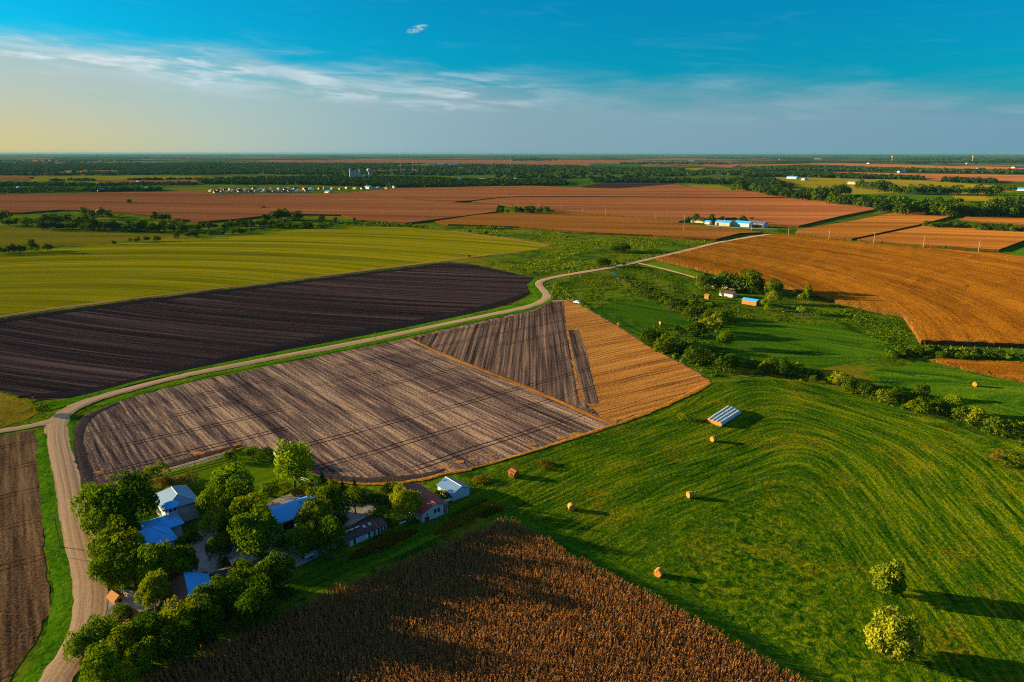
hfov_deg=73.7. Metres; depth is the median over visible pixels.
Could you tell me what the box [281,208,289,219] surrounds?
tree
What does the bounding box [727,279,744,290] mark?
tree
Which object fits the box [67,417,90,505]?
road verge
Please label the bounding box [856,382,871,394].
bush
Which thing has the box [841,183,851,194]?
tree
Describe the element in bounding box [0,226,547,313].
yellow green field
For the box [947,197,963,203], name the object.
tree
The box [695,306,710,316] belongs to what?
bush
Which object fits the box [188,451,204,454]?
straw patch
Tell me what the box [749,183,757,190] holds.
tree
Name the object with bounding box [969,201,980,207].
tree
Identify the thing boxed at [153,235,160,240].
tree
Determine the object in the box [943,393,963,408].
tree
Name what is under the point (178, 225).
tree
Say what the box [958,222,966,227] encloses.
tree
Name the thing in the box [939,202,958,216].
tree
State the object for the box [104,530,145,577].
tree
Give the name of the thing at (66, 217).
tree
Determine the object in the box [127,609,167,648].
tree
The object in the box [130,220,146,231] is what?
tree
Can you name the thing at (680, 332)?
bush
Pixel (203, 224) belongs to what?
tree
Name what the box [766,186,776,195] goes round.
tree
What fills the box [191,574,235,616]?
tree
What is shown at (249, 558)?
shed
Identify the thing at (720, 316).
bush
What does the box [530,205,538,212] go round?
tree
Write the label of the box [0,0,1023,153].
sky
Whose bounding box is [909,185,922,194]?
tree
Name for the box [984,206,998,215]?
tree
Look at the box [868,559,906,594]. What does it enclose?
tree
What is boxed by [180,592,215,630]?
tree
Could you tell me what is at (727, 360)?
bush
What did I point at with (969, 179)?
woodland
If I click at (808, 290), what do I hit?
poplar tree
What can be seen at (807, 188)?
meadow
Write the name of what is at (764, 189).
tree
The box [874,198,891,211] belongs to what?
tree
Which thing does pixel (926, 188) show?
tree
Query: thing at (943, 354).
bush
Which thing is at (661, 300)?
bush
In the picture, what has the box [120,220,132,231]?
tree
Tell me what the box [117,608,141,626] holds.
shed
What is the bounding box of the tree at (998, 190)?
[992,184,1007,195]
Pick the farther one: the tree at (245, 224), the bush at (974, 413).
the tree at (245, 224)
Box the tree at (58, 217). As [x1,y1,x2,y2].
[51,213,63,222]
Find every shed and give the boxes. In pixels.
[106,590,125,603]
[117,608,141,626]
[228,553,254,565]
[341,516,387,546]
[437,476,469,500]
[704,220,711,223]
[704,294,710,299]
[719,289,736,297]
[742,297,760,305]
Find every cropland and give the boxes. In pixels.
[0,175,33,178]
[97,178,196,182]
[225,159,740,166]
[741,163,1023,168]
[834,172,1023,181]
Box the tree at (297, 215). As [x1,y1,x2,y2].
[291,210,303,220]
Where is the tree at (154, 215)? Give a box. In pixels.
[150,211,158,220]
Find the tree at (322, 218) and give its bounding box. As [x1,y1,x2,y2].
[316,214,325,222]
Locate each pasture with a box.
[578,301,694,334]
[639,262,715,277]
[666,320,897,370]
[863,363,1023,422]
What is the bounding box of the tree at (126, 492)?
[92,470,159,528]
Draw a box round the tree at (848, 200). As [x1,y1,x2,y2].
[838,194,853,204]
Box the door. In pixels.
[283,520,293,529]
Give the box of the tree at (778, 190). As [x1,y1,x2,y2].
[771,184,784,195]
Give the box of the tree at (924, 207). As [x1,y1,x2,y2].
[918,200,933,213]
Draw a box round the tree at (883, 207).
[870,201,888,212]
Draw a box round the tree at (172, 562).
[149,538,195,581]
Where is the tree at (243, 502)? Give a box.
[225,492,268,530]
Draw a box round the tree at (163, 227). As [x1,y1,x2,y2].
[156,220,171,232]
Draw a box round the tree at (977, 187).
[972,183,985,194]
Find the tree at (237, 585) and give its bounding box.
[211,567,249,612]
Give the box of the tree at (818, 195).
[809,189,825,200]
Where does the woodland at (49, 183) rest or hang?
on the ground at (856, 370)
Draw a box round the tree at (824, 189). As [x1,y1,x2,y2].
[818,186,829,193]
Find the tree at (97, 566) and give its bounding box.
[86,541,127,589]
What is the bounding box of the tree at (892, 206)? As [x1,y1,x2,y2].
[887,203,895,212]
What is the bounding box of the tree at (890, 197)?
[885,195,896,202]
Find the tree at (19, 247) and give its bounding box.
[14,244,25,252]
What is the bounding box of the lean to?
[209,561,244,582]
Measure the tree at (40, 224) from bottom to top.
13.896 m
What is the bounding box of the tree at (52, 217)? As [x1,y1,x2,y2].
[44,214,58,222]
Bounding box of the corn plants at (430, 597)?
[137,516,820,681]
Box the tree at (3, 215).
[0,210,7,220]
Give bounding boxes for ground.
[0,154,1023,681]
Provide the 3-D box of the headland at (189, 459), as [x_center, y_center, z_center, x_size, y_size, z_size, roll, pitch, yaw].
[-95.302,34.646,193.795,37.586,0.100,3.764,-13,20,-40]
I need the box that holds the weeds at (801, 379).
[642,325,1023,444]
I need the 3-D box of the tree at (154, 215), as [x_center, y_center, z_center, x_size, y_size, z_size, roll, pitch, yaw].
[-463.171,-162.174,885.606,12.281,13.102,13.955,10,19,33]
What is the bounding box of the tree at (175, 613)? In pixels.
[158,595,198,637]
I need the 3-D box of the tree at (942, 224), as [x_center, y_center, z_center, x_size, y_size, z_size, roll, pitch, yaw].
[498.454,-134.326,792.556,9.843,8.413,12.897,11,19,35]
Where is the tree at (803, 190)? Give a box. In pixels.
[795,188,810,199]
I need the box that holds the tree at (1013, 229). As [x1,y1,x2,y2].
[1008,226,1018,231]
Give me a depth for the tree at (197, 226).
771.27 m
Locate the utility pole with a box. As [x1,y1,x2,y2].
[51,517,60,546]
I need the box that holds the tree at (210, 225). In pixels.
[205,221,215,228]
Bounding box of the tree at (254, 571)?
[243,559,275,587]
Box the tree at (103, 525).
[96,503,140,531]
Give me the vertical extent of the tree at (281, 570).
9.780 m
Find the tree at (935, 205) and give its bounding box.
[928,203,943,214]
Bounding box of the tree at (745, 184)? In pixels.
[738,180,752,190]
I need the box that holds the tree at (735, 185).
[731,180,740,189]
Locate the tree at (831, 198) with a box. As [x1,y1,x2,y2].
[825,191,839,203]
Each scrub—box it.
[620,274,695,308]
[645,282,1020,431]
[885,344,1023,359]
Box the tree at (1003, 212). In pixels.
[998,204,1014,215]
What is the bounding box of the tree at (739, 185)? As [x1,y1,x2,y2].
[735,180,750,190]
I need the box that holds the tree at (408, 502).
[389,482,422,521]
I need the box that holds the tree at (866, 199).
[856,196,871,206]
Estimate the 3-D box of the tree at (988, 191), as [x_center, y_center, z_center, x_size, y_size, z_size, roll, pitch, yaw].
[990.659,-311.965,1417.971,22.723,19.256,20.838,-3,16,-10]
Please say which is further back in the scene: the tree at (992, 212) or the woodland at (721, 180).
the woodland at (721, 180)
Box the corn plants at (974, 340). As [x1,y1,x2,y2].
[918,337,1021,342]
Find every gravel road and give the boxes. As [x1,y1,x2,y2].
[0,419,53,432]
[38,234,763,681]
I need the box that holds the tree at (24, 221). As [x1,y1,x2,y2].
[18,216,30,226]
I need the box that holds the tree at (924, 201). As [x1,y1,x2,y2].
[921,198,930,207]
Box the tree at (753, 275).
[736,268,765,293]
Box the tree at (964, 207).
[950,204,966,216]
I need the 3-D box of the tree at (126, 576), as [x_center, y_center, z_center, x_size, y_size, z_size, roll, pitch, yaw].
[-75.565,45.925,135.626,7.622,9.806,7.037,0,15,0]
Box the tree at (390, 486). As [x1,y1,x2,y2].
[380,482,400,507]
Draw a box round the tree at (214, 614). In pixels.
[189,598,226,642]
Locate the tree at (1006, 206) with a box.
[994,202,1009,215]
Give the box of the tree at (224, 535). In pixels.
[214,532,230,546]
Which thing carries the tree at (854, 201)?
on the ground at (856, 370)
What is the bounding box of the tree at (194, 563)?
[168,545,199,580]
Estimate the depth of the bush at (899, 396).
240.79 m
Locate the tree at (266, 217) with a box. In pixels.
[261,214,270,220]
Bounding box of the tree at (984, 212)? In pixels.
[977,206,989,215]
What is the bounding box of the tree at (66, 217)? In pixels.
[59,214,74,222]
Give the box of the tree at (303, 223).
[298,221,305,227]
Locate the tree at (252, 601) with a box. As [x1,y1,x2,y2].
[233,573,279,629]
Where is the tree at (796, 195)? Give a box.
[791,189,804,199]
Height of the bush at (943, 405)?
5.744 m
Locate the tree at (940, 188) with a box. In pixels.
[934,185,947,194]
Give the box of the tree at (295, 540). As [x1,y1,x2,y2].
[283,521,317,558]
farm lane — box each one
[639,263,695,277]
[705,225,760,228]
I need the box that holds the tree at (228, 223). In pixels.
[225,221,231,228]
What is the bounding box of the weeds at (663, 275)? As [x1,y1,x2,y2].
[555,264,916,347]
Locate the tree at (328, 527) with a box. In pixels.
[309,515,346,558]
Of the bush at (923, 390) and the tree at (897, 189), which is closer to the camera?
the bush at (923, 390)
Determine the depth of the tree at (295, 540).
145.09 m
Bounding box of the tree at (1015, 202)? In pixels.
[1008,197,1023,206]
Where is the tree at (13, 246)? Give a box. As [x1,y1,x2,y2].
[7,243,15,251]
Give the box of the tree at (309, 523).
[294,520,322,554]
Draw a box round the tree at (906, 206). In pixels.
[896,200,916,214]
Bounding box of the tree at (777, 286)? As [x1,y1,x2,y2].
[763,277,784,292]
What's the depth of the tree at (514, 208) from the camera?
985.91 m
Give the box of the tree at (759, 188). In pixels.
[754,184,762,192]
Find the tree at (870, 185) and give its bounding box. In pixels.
[867,181,876,189]
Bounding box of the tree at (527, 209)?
[524,205,532,212]
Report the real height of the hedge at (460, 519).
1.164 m
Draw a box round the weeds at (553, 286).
[547,282,589,308]
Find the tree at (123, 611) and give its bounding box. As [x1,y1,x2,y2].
[107,603,133,624]
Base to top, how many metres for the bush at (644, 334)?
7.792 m
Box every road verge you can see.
[19,433,73,681]
[41,279,542,410]
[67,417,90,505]
[94,297,553,406]
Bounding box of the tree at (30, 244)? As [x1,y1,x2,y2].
[22,239,39,251]
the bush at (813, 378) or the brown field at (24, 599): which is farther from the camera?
the bush at (813, 378)
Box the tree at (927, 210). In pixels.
[924,202,943,214]
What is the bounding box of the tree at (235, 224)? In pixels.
[231,222,239,228]
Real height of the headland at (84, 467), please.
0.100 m
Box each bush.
[33,404,50,413]
[104,575,128,589]
[142,461,170,479]
[152,474,172,489]
[173,470,198,486]
[185,531,201,543]
[197,633,218,648]
[217,555,233,568]
[223,448,240,460]
[242,445,257,457]
[252,446,274,463]
[259,479,281,496]
[274,537,287,549]
[279,481,292,490]
[279,586,294,597]
[291,487,303,496]
[301,478,315,488]
[302,487,314,495]
[334,512,349,524]
[364,505,391,521]
[365,491,371,503]
[382,528,389,535]
[434,489,444,497]
[441,492,451,498]
[594,258,604,266]
[599,257,611,265]
[609,245,618,251]
[615,244,626,252]
[621,243,630,249]
[640,330,658,345]
[649,326,669,340]
[651,337,672,351]
[659,295,667,302]
[659,333,679,346]
[661,299,675,310]
[669,343,685,353]
[673,325,688,335]
[676,305,686,314]
[681,345,706,363]
[682,304,699,317]
[688,322,707,336]
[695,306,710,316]
[698,318,719,335]
[701,309,715,318]
[703,349,712,361]
[707,352,724,361]
[710,312,727,323]
[712,355,736,372]
[714,321,722,331]
[729,353,739,363]
[744,359,755,367]
[756,361,772,373]
[758,363,770,373]
[761,299,773,305]
[763,303,774,310]
[764,357,779,371]
[773,356,798,374]
[792,370,801,376]
[794,362,803,368]
[796,306,810,313]
[797,291,805,298]
[809,375,818,382]
[814,370,824,377]
[824,376,832,383]
[827,371,849,384]
[840,376,860,390]
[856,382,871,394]
[860,381,881,395]
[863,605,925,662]
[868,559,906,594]
[876,388,895,401]
[885,351,899,357]
[890,386,903,396]
[894,393,906,402]
[898,348,911,354]
[904,399,925,411]
[908,347,925,356]
[910,384,930,397]
[911,396,940,413]
[923,348,935,354]
[928,397,952,414]
[935,351,949,357]
[951,406,971,422]
[952,354,966,359]
[962,351,976,358]
[963,406,990,424]
[973,354,985,359]
[981,415,1012,437]
[1003,418,1019,430]
[1015,421,1023,431]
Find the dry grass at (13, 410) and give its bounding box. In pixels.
[0,392,40,427]
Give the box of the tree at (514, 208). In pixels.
[511,206,518,212]
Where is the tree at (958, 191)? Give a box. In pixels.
[952,184,963,194]
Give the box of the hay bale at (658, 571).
[654,567,663,576]
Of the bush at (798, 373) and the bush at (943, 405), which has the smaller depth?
the bush at (943, 405)
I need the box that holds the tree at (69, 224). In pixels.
[64,220,77,228]
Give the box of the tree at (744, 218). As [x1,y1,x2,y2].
[738,216,748,220]
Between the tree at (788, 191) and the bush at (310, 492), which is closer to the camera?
the bush at (310, 492)
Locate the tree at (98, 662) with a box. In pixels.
[79,637,120,681]
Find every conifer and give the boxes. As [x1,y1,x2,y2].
[317,469,327,487]
[337,479,348,498]
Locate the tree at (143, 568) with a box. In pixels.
[126,542,165,586]
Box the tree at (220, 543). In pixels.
[204,535,231,563]
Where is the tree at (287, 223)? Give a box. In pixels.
[284,222,291,227]
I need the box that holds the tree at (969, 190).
[966,187,974,194]
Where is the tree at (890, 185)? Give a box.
[888,183,898,192]
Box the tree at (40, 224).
[36,219,49,230]
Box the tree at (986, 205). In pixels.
[981,204,993,215]
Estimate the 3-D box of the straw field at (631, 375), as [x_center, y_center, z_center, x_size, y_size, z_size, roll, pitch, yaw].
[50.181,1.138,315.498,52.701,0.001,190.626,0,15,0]
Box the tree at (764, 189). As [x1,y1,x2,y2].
[762,185,771,193]
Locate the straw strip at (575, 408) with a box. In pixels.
[411,339,617,422]
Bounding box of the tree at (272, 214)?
[268,211,280,218]
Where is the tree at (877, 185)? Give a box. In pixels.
[873,180,885,191]
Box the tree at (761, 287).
[745,277,765,294]
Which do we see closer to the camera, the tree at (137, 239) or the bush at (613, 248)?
the bush at (613, 248)
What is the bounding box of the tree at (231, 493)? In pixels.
[214,475,254,511]
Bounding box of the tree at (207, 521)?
[198,499,227,536]
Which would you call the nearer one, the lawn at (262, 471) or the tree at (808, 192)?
the lawn at (262, 471)
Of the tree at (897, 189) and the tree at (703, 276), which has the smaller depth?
the tree at (703, 276)
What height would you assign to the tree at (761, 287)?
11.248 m
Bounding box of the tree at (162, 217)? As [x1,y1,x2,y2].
[157,213,166,219]
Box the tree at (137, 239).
[133,236,140,241]
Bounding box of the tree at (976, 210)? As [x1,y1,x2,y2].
[968,204,981,215]
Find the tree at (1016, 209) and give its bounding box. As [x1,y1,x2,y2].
[1008,205,1023,216]
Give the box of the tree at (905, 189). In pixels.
[902,186,908,193]
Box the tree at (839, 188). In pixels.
[830,184,844,193]
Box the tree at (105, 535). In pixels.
[85,514,137,570]
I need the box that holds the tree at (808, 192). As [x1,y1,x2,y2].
[801,188,815,199]
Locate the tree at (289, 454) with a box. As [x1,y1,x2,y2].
[273,439,314,487]
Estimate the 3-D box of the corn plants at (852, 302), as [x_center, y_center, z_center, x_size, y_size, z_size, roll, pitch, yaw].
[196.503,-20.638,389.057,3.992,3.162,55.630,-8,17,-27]
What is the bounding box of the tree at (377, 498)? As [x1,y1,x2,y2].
[368,486,388,506]
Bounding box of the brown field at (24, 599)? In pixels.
[0,430,49,681]
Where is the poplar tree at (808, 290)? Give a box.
[804,284,811,300]
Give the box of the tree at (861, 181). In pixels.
[857,179,867,188]
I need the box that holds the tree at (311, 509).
[294,486,333,529]
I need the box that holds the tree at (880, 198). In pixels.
[876,196,890,203]
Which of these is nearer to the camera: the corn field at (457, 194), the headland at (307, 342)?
the headland at (307, 342)
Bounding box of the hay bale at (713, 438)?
[710,436,716,441]
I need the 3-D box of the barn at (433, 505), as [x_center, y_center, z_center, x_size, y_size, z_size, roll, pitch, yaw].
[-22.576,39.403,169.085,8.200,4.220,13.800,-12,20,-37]
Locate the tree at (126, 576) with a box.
[111,546,150,591]
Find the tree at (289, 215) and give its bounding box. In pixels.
[286,212,295,219]
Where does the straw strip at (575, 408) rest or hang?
on the stubble field at (531, 349)
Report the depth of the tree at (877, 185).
1534.97 m
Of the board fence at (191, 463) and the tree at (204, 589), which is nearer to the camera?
the tree at (204, 589)
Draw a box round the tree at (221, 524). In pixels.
[217,508,247,540]
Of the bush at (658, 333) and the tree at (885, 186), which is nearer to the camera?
the bush at (658, 333)
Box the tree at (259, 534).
[226,501,285,563]
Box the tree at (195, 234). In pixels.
[191,231,198,237]
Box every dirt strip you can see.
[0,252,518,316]
[453,231,546,244]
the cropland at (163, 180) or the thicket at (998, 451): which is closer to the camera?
the thicket at (998, 451)
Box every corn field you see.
[0,191,497,223]
[351,184,793,202]
[436,212,762,240]
[471,197,875,226]
[656,234,1023,347]
[795,211,950,240]
[857,225,1023,251]
[929,358,1023,382]
[960,213,1023,224]
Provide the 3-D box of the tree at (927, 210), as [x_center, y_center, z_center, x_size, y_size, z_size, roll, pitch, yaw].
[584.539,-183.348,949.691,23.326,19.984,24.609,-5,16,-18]
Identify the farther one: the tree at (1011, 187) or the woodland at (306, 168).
the woodland at (306, 168)
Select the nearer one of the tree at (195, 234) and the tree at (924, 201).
the tree at (195, 234)
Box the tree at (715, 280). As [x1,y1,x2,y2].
[707,278,722,289]
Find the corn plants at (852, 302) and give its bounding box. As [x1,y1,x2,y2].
[819,295,898,312]
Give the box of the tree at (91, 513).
[70,481,119,537]
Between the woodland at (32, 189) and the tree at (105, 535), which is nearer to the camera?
the tree at (105, 535)
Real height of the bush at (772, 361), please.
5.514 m
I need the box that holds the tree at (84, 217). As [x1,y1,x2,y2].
[77,214,89,224]
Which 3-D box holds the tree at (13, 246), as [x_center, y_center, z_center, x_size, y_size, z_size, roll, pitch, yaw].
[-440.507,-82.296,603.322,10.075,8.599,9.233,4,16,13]
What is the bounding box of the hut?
[508,468,518,478]
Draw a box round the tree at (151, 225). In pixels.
[144,222,154,232]
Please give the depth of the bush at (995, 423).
211.64 m
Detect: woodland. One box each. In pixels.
[0,159,139,161]
[0,161,141,163]
[0,161,776,178]
[0,180,202,185]
[0,185,81,193]
[49,177,95,180]
[54,157,198,158]
[82,186,162,191]
[127,177,197,179]
[332,156,537,157]
[512,158,556,160]
[588,176,775,184]
[620,161,690,163]
[640,157,800,157]
[651,161,736,164]
[735,175,793,187]
[738,164,1023,173]
[739,170,925,179]
[828,156,1022,156]
[871,158,1023,159]
[896,160,1023,163]
[941,176,998,182]
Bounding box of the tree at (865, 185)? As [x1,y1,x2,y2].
[861,182,870,188]
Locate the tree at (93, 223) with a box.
[83,219,99,231]
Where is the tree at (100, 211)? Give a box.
[95,206,104,216]
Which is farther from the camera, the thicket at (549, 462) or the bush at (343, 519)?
the thicket at (549, 462)
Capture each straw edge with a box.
[95,447,242,485]
[327,469,471,484]
[469,382,711,468]
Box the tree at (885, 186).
[880,181,889,191]
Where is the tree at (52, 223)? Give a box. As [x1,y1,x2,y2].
[48,220,55,228]
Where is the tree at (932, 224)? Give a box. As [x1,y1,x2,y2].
[929,222,939,226]
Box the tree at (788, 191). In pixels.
[779,186,792,197]
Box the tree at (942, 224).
[938,222,945,226]
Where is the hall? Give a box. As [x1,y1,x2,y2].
[787,176,798,178]
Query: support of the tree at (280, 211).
on the ground at (856, 370)
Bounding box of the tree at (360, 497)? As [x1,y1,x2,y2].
[343,485,367,513]
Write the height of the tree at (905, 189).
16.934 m
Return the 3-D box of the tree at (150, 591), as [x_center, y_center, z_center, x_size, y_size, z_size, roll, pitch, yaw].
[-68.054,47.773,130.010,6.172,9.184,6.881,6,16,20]
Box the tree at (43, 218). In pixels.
[35,214,49,221]
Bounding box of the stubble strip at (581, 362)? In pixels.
[568,330,598,403]
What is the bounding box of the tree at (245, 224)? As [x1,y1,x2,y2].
[241,221,248,227]
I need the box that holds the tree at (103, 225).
[96,218,112,230]
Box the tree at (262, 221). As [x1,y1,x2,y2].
[258,218,267,225]
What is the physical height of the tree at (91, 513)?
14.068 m
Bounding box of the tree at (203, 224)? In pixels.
[198,221,206,228]
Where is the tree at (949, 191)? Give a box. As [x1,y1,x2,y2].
[943,186,954,194]
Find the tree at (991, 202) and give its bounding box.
[985,200,997,208]
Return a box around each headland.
[0,266,514,322]
[17,292,528,397]
[73,403,118,484]
[101,444,241,482]
[292,462,444,482]
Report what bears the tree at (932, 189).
on the meadow at (921, 196)
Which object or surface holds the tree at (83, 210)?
on the ground at (856, 370)
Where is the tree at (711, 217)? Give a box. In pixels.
[706,213,715,222]
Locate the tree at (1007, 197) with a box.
[999,196,1014,205]
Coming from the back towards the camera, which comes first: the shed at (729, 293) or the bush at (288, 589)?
the shed at (729, 293)
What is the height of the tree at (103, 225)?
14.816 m
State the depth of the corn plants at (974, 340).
312.66 m
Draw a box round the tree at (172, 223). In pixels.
[166,220,178,230]
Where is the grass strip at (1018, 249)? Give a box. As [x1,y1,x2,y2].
[1003,243,1023,255]
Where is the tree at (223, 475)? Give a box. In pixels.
[210,460,254,494]
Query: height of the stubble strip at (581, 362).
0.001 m
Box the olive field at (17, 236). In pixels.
[0,226,196,247]
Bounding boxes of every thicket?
[471,473,493,483]
[536,459,554,469]
[677,412,690,420]
[989,453,1002,459]
[990,448,1007,454]
[998,460,1020,466]
[1000,450,1020,456]
[1007,454,1023,463]
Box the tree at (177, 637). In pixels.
[156,619,199,666]
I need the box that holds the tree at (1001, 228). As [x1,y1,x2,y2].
[996,226,1006,230]
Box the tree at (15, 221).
[10,218,18,224]
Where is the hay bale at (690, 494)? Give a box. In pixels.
[686,491,694,497]
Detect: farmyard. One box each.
[105,589,159,622]
[189,493,375,574]
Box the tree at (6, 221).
[1,217,13,225]
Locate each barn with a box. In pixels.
[162,571,211,608]
[266,495,314,533]
[400,482,449,522]
[715,220,733,225]
[734,220,752,226]
[752,221,767,227]
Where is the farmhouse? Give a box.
[134,485,198,550]
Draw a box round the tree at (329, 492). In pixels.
[314,479,350,516]
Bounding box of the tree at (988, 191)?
[982,187,993,194]
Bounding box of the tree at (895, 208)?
[891,201,910,212]
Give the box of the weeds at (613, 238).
[457,229,711,274]
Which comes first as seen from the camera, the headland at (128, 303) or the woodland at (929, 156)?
the headland at (128, 303)
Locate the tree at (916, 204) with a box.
[911,201,919,212]
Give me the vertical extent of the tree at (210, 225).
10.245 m
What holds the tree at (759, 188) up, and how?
on the ground at (856, 370)
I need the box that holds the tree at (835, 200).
[832,195,842,204]
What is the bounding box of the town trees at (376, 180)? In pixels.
[196,174,568,187]
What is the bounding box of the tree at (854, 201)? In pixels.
[852,197,864,204]
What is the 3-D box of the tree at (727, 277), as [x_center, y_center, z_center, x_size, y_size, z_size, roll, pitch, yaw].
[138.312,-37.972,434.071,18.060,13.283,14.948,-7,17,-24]
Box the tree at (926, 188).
[919,183,931,194]
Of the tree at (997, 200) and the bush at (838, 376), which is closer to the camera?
the bush at (838, 376)
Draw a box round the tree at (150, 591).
[134,568,171,612]
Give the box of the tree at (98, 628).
[81,613,117,651]
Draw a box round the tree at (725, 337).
[716,329,733,347]
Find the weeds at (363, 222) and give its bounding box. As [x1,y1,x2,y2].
[306,219,518,229]
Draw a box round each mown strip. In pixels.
[257,494,495,623]
[487,512,836,681]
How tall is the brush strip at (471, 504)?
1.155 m
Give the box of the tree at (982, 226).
[976,223,988,229]
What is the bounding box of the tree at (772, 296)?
[765,290,782,301]
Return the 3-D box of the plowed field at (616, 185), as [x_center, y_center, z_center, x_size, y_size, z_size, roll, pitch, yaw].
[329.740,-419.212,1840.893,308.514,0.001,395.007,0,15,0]
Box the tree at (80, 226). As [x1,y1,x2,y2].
[78,223,89,230]
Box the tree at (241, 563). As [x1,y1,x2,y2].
[229,558,255,576]
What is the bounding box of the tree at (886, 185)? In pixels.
[882,182,892,191]
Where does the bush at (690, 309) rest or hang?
on the ground at (856, 370)
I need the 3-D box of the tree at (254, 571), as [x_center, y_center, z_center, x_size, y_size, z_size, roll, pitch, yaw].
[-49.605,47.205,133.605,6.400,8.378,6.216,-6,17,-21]
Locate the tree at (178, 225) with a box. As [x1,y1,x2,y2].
[174,222,187,232]
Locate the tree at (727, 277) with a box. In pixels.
[715,271,740,289]
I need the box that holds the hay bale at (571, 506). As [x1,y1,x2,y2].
[568,502,574,510]
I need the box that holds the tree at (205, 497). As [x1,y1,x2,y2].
[195,479,222,518]
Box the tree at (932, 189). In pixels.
[929,184,935,192]
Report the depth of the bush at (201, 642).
121.26 m
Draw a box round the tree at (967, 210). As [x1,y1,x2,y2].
[957,203,970,216]
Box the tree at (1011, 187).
[1007,184,1016,191]
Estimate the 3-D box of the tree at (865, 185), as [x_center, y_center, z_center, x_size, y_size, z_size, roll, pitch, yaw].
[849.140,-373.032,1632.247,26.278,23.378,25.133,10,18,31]
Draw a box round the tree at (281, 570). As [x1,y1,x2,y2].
[260,547,296,590]
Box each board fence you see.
[114,454,222,483]
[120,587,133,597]
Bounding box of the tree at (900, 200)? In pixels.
[890,196,908,201]
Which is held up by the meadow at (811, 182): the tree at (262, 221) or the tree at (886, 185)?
the tree at (886, 185)
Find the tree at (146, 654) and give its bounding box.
[124,634,161,674]
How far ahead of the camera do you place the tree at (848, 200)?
1124.12 m
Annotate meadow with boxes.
[0,185,178,193]
[31,175,201,180]
[162,187,219,192]
[472,378,1023,681]
[567,180,589,182]
[589,163,641,166]
[624,168,702,173]
[684,184,732,190]
[775,176,1023,200]
[791,187,835,190]
[830,192,954,199]
[985,191,1023,197]
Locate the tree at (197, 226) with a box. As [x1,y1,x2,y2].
[193,223,201,230]
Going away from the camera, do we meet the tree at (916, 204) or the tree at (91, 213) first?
the tree at (91, 213)
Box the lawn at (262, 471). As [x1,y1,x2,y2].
[132,455,300,502]
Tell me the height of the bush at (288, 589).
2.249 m
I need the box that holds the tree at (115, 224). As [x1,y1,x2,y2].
[106,220,121,230]
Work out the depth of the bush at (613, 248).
602.33 m
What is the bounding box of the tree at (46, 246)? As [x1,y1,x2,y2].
[42,242,52,250]
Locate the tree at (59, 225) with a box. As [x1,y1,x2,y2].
[54,222,63,228]
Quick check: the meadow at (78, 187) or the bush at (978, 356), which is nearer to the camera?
the bush at (978, 356)
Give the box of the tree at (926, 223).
[922,221,932,225]
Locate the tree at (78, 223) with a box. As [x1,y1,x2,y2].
[72,222,82,228]
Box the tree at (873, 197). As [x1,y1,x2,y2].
[869,195,879,205]
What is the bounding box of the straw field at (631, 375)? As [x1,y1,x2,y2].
[563,301,709,419]
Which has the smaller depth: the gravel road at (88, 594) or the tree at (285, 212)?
the gravel road at (88, 594)
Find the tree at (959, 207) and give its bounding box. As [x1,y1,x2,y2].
[946,204,962,216]
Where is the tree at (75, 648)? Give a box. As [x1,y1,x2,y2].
[61,625,94,663]
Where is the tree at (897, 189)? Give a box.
[891,184,903,193]
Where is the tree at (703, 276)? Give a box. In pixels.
[694,272,716,290]
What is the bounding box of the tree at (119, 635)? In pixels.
[104,619,146,667]
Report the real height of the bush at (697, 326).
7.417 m
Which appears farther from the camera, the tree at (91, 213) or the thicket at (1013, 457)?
the tree at (91, 213)
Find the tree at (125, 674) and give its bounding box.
[107,658,138,681]
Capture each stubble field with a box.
[75,300,710,486]
[413,301,593,409]
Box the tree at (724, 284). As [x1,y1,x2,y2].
[713,278,729,289]
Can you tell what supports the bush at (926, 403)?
on the ground at (856, 370)
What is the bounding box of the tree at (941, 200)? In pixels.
[934,199,950,203]
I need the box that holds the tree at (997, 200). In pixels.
[988,198,1010,209]
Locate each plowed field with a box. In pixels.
[0,262,533,399]
[581,182,674,188]
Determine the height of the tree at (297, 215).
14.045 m
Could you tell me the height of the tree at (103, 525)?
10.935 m
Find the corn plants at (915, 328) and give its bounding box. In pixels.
[904,313,925,341]
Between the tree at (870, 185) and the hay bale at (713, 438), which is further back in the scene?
the tree at (870, 185)
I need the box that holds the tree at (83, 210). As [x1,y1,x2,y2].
[79,206,89,213]
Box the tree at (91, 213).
[86,210,98,218]
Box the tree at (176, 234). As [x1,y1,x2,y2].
[173,232,180,238]
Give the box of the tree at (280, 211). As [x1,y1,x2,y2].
[274,209,286,219]
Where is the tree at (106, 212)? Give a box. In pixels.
[103,210,113,218]
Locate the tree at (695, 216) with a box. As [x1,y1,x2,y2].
[691,213,701,221]

